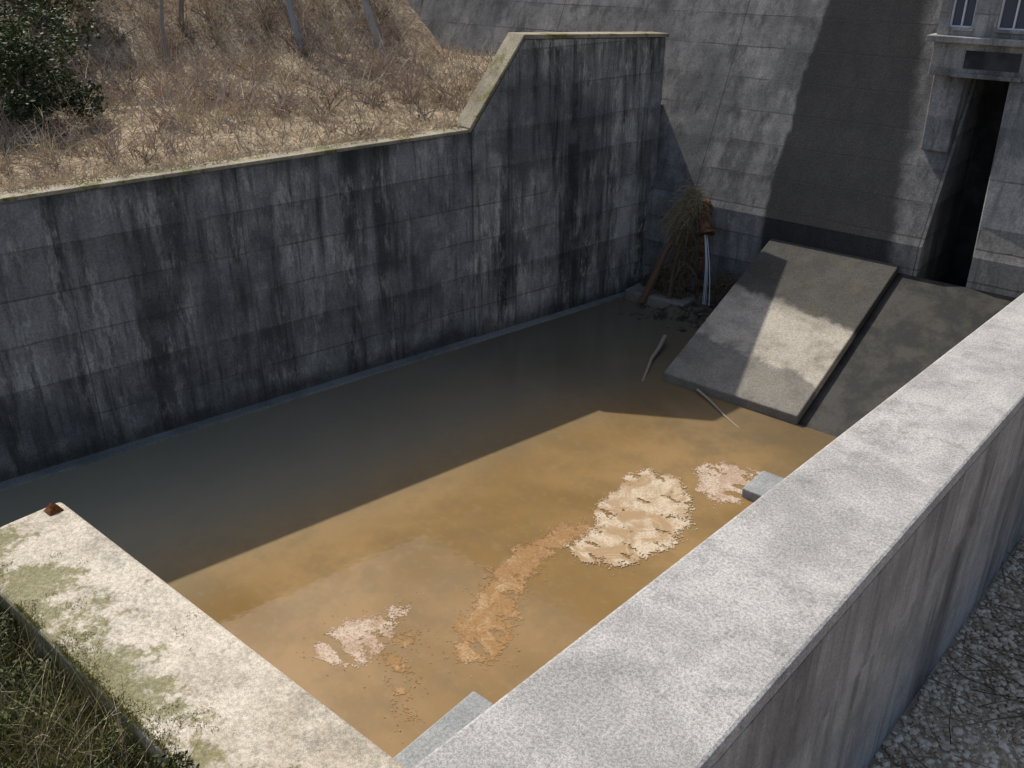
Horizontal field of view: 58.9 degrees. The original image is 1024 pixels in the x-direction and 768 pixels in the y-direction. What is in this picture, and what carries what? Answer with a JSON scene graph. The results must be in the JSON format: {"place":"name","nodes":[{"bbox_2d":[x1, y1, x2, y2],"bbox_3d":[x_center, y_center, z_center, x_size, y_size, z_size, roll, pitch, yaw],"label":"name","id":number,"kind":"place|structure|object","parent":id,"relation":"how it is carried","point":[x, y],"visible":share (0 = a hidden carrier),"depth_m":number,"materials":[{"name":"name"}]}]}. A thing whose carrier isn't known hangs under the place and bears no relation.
{"place":"outdoors","nodes":[
{"label":"outdoors","id":0,"kind":"place"},
{"bbox_2d":[0,0,494,191],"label":"hillside","id":1,"kind":"structure","parent":0,"point":[97,57],"depth_m":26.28,"materials":[{"name":"brown plant"}]},
{"bbox_2d":[0,3,28,88],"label":"evergreen bush","id":2,"kind":"object","parent":1,"relation":"on","point":[5,30],"visible":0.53,"depth_m":22.28,"materials":[{"name":"green plant"}]},
{"bbox_2d":[0,0,98,28],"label":"evergreen bush","id":3,"kind":"object","parent":1,"relation":"on","point":[18,3],"visible":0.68,"depth_m":25.36,"materials":[{"name":"green plant"}]},
{"bbox_2d":[0,0,100,98],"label":"evergreen bush","id":4,"kind":"object","parent":1,"relation":"on","point":[53,30],"visible":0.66,"depth_m":22.67,"materials":[{"name":"green plant"}]},
{"bbox_2d":[0,37,109,127],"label":"evergreen bush","id":5,"kind":"object","parent":1,"relation":"on","point":[41,101],"visible":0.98,"depth_m":20.93,"materials":[{"name":"green plant"}]},
{"bbox_2d":[159,0,170,74],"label":"bare tree","id":6,"kind":"object","parent":1,"relation":"on","point":[164,42],"visible":0.69,"depth_m":26.29,"materials":[{"name":"brown wood"}]},
{"bbox_2d":[178,0,183,23],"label":"bare tree","id":7,"kind":"object","parent":1,"relation":"on","point":[180,12],"visible":0.5,"depth_m":27.99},
{"bbox_2d":[0,0,532,179],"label":"dry brush","id":8,"kind":"object","parent":1,"relation":"on","point":[197,87],"visible":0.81,"depth_m":24.80,"materials":[{"name":"brown plant"}]},
{"bbox_2d":[285,0,304,55],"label":"bare tree","id":9,"kind":"object","parent":1,"relation":"on","point":[292,17],"visible":0.62,"depth_m":28.57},
{"bbox_2d":[361,0,382,49],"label":"bare tree","id":10,"kind":"object","parent":1,"relation":"on","point":[368,14],"visible":0.62,"depth_m":31.00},
{"bbox_2d":[307,605,410,667],"bbox_3d":[-2.328,3.987,14.491,1.114,0.007,1.865,21,33,36],"label":"floating leaf mat","id":11,"kind":"object","parent":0,"point":[351,643],"visible":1,"depth_m":14.41,"materials":[{"name":"beige plant"}]},
{"bbox_2d":[376,631,424,722],"bbox_3d":[-1.705,4.391,13.674,1.936,0.006,0.708,74,76,63],"label":"floating leaf mat","id":12,"kind":"object","parent":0,"point":[394,663],"visible":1,"depth_m":13.92,"materials":[{"name":"brown plant"}]},
{"bbox_2d":[0,297,836,757],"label":"basin water","id":13,"kind":"structure","parent":0,"point":[278,535],"depth_m":18.04,"materials":[{"name":"brown liquid"}]},
{"bbox_2d":[394,691,492,767],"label":"concrete footing","id":14,"kind":"object","parent":13,"relation":"in","point":[467,710],"visible":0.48,"depth_m":12.39,"materials":[{"name":"grey concrete"}]},
{"bbox_2d":[296,460,757,742],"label":"floating leaves","id":15,"kind":"object","parent":13,"relation":"on","point":[476,609],"visible":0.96,"depth_m":14.64,"materials":[{"name":"brown plant"}]},
{"bbox_2d":[642,335,666,381],"bbox_3d":[3.679,-0.690,23.719,0.166,0.313,2.557,10,28,20],"label":"driftwood","id":16,"kind":"object","parent":13,"relation":"on","point":[659,346],"visible":1,"depth_m":23.95,"materials":[{"name":"grey wood"}]},
{"bbox_2d":[625,273,728,326],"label":"rubble bank","id":17,"kind":"structure","parent":13,"relation":"in","point":[670,313],"depth_m":26.50,"materials":[{"name":"grey stone"}]},
{"bbox_2d":[625,283,694,308],"bbox_3d":[4.607,-2.121,27.855,2.050,1.520,1.190,21,33,36],"label":"concrete step","id":18,"kind":"object","parent":17,"relation":"on","point":[633,293],"visible":0.24,"depth_m":27.20,"materials":[{"name":"grey concrete"}]},
{"bbox_2d":[620,285,717,331],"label":"rubble stones","id":19,"kind":"object","parent":17,"relation":"on","point":[686,315],"visible":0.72,"depth_m":26.40,"materials":[{"name":"grey stone"}]},
{"bbox_2d":[638,178,737,303],"bbox_3d":[5.342,-3.779,26.367,3.317,4.282,1.655,21,33,36],"label":"debris pile","id":20,"kind":"object","parent":17,"relation":"on","point":[687,206],"visible":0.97,"depth_m":26.57,"materials":[{"name":"brown plant"}]},
{"bbox_2d":[696,388,737,426],"bbox_3d":[4.847,0.577,21.305,0.098,0.155,1.956,-9,28,-17],"label":"driftwood","id":21,"kind":"object","parent":13,"relation":"on","point":[698,390],"visible":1,"depth_m":21.50,"materials":[{"name":"grey wood"}]},
{"bbox_2d":[741,471,783,501],"bbox_3d":[6.439,3.049,17.303,4.200,1.200,0.900,21,33,36],"label":"concrete footing","id":22,"kind":"object","parent":13,"relation":"in","point":[762,483],"visible":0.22,"depth_m":18.04,"materials":[{"name":"grey concrete"}]},
{"bbox_2d":[451,518,595,667],"bbox_3d":[0.260,3.415,15.646,1.754,0.007,4.403,21,33,36],"label":"floating leaf mat","id":23,"kind":"object","parent":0,"point":[482,621],"visible":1,"depth_m":15.28,"materials":[{"name":"brown plant"}]},
{"bbox_2d":[564,467,696,568],"bbox_3d":[2.412,2.563,17.353,2.165,0.008,3.600,21,33,36],"label":"floating leaf mat","id":24,"kind":"object","parent":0,"point":[640,520],"visible":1,"depth_m":17.25,"materials":[{"name":"beige plant"}]},
{"bbox_2d":[692,460,760,504],"bbox_3d":[4.345,2.004,18.501,1.588,0.008,1.733,21,33,36],"label":"floating leaf mat","id":25,"kind":"object","parent":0,"point":[729,479],"visible":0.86,"depth_m":18.56,"materials":[{"name":"beige plant"}]},
{"bbox_2d":[867,535,1023,767],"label":"gravel ground","id":26,"kind":"structure","parent":0,"point":[913,704],"depth_m":10.29,"materials":[{"name":"grey gravel"}]},
{"bbox_2d":[871,535,1023,767],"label":"dry twigs","id":27,"kind":"object","parent":26,"relation":"on","point":[990,687],"visible":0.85,"depth_m":10.39,"materials":[{"name":"brown wood"}]},
{"label":"ground","id":28,"kind":"structure","parent":0,"visible":0},
{"bbox_2d":[0,547,232,767],"bbox_3d":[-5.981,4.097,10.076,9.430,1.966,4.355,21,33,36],"label":"grass","id":29,"kind":"object","parent":28,"relation":"on","point":[22,711],"visible":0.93,"depth_m":10.23,"materials":[{"name":"green plant"}]},
{"bbox_2d":[0,502,404,767],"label":"end sill","id":30,"kind":"structure","parent":28,"relation":"on","point":[271,715],"depth_m":10.92,"materials":[{"name":"concrete"}]},
{"bbox_2d":[44,503,63,515],"bbox_3d":[-6.931,1.850,13.693,0.220,0.150,0.220,21,33,36],"label":"rusty anchor","id":31,"kind":"object","parent":30,"relation":"on","point":[51,509],"visible":1,"depth_m":13.66,"materials":[{"name":"brown metal"}]},
{"bbox_2d":[0,551,290,767],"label":"sill moss","id":32,"kind":"object","parent":30,"relation":"on","point":[81,668],"visible":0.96,"depth_m":10.59,"materials":[{"name":"green plant"}]},
{"bbox_2d":[0,132,474,481],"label":"retaining wall","id":33,"kind":"structure","parent":28,"relation":"on","point":[130,312],"depth_m":19.98,"materials":[{"name":"concrete"}]},
{"bbox_2d":[0,127,468,202],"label":"coping","id":34,"kind":"object","parent":33,"relation":"on","point":[54,189],"visible":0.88,"depth_m":19.05,"materials":[{"name":"beige concrete"}]},
{"bbox_2d":[0,115,464,193],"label":"wall top grass","id":35,"kind":"structure","parent":34,"relation":"on","point":[96,172],"depth_m":19.03,"materials":[{"name":"beige plant"}]},
{"bbox_2d":[0,292,624,491],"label":"wall footing ledge","id":36,"kind":"object","parent":28,"relation":"on","point":[93,458],"depth_m":21.53,"materials":[{"name":"concrete"}]},
{"bbox_2d":[471,37,665,336],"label":"retaining wall","id":37,"kind":"structure","parent":28,"relation":"on","point":[564,141],"depth_m":25.07,"materials":[{"name":"concrete"}]},
{"bbox_2d":[455,33,523,131],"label":"coping ramp","id":38,"kind":"structure","parent":37,"relation":"on","point":[475,106],"depth_m":22.68,"materials":[{"name":"beige concrete"}]},
{"bbox_2d":[508,32,668,38],"bbox_3d":[2.164,-9.360,24.322,5.272,0.368,0.710,-19,32,-34],"label":"coping","id":39,"kind":"object","parent":37,"relation":"on","point":[547,35],"visible":1,"depth_m":23.90,"materials":[{"name":"beige concrete"}]},
{"bbox_2d":[408,0,1023,297],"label":"concrete dam","id":40,"kind":"structure","parent":28,"relation":"on","point":[801,122],"depth_m":24.71,"materials":[{"name":"grey concrete"}]},
{"bbox_2d":[696,199,714,305],"bbox_3d":[5.547,-3.737,26.312,0.535,2.989,1.669,1,26,3],"label":"outlet pipe","id":41,"kind":"object","parent":40,"relation":"attached to","point":[705,226],"visible":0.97,"depth_m":25.97,"materials":[{"name":"grey metal"}]},
{"bbox_2d":[921,0,1023,254],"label":"gate tower","id":42,"kind":"structure","parent":40,"relation":"on","point":[977,39],"depth_m":21.22,"materials":[{"name":"concrete"}]},
{"bbox_2d":[663,239,1015,436],"bbox_3d":[8.731,-0.316,21.811,8.500,3.638,5.290,21,33,36],"label":"spillway chute","id":43,"kind":"object","parent":28,"relation":"on","point":[835,344],"visible":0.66,"depth_m":22.20,"materials":[{"name":"concrete"}]},
{"bbox_2d":[712,404,1023,767],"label":"basin parapet wall","id":44,"kind":"structure","parent":28,"relation":"on","point":[839,699],"depth_m":8.54,"materials":[{"name":"concrete"}]},
{"bbox_2d":[412,293,1023,767],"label":"wall top","id":45,"kind":"structure","parent":44,"relation":"on","point":[698,655],"depth_m":6.71,"materials":[{"name":"concrete"}]}
]}

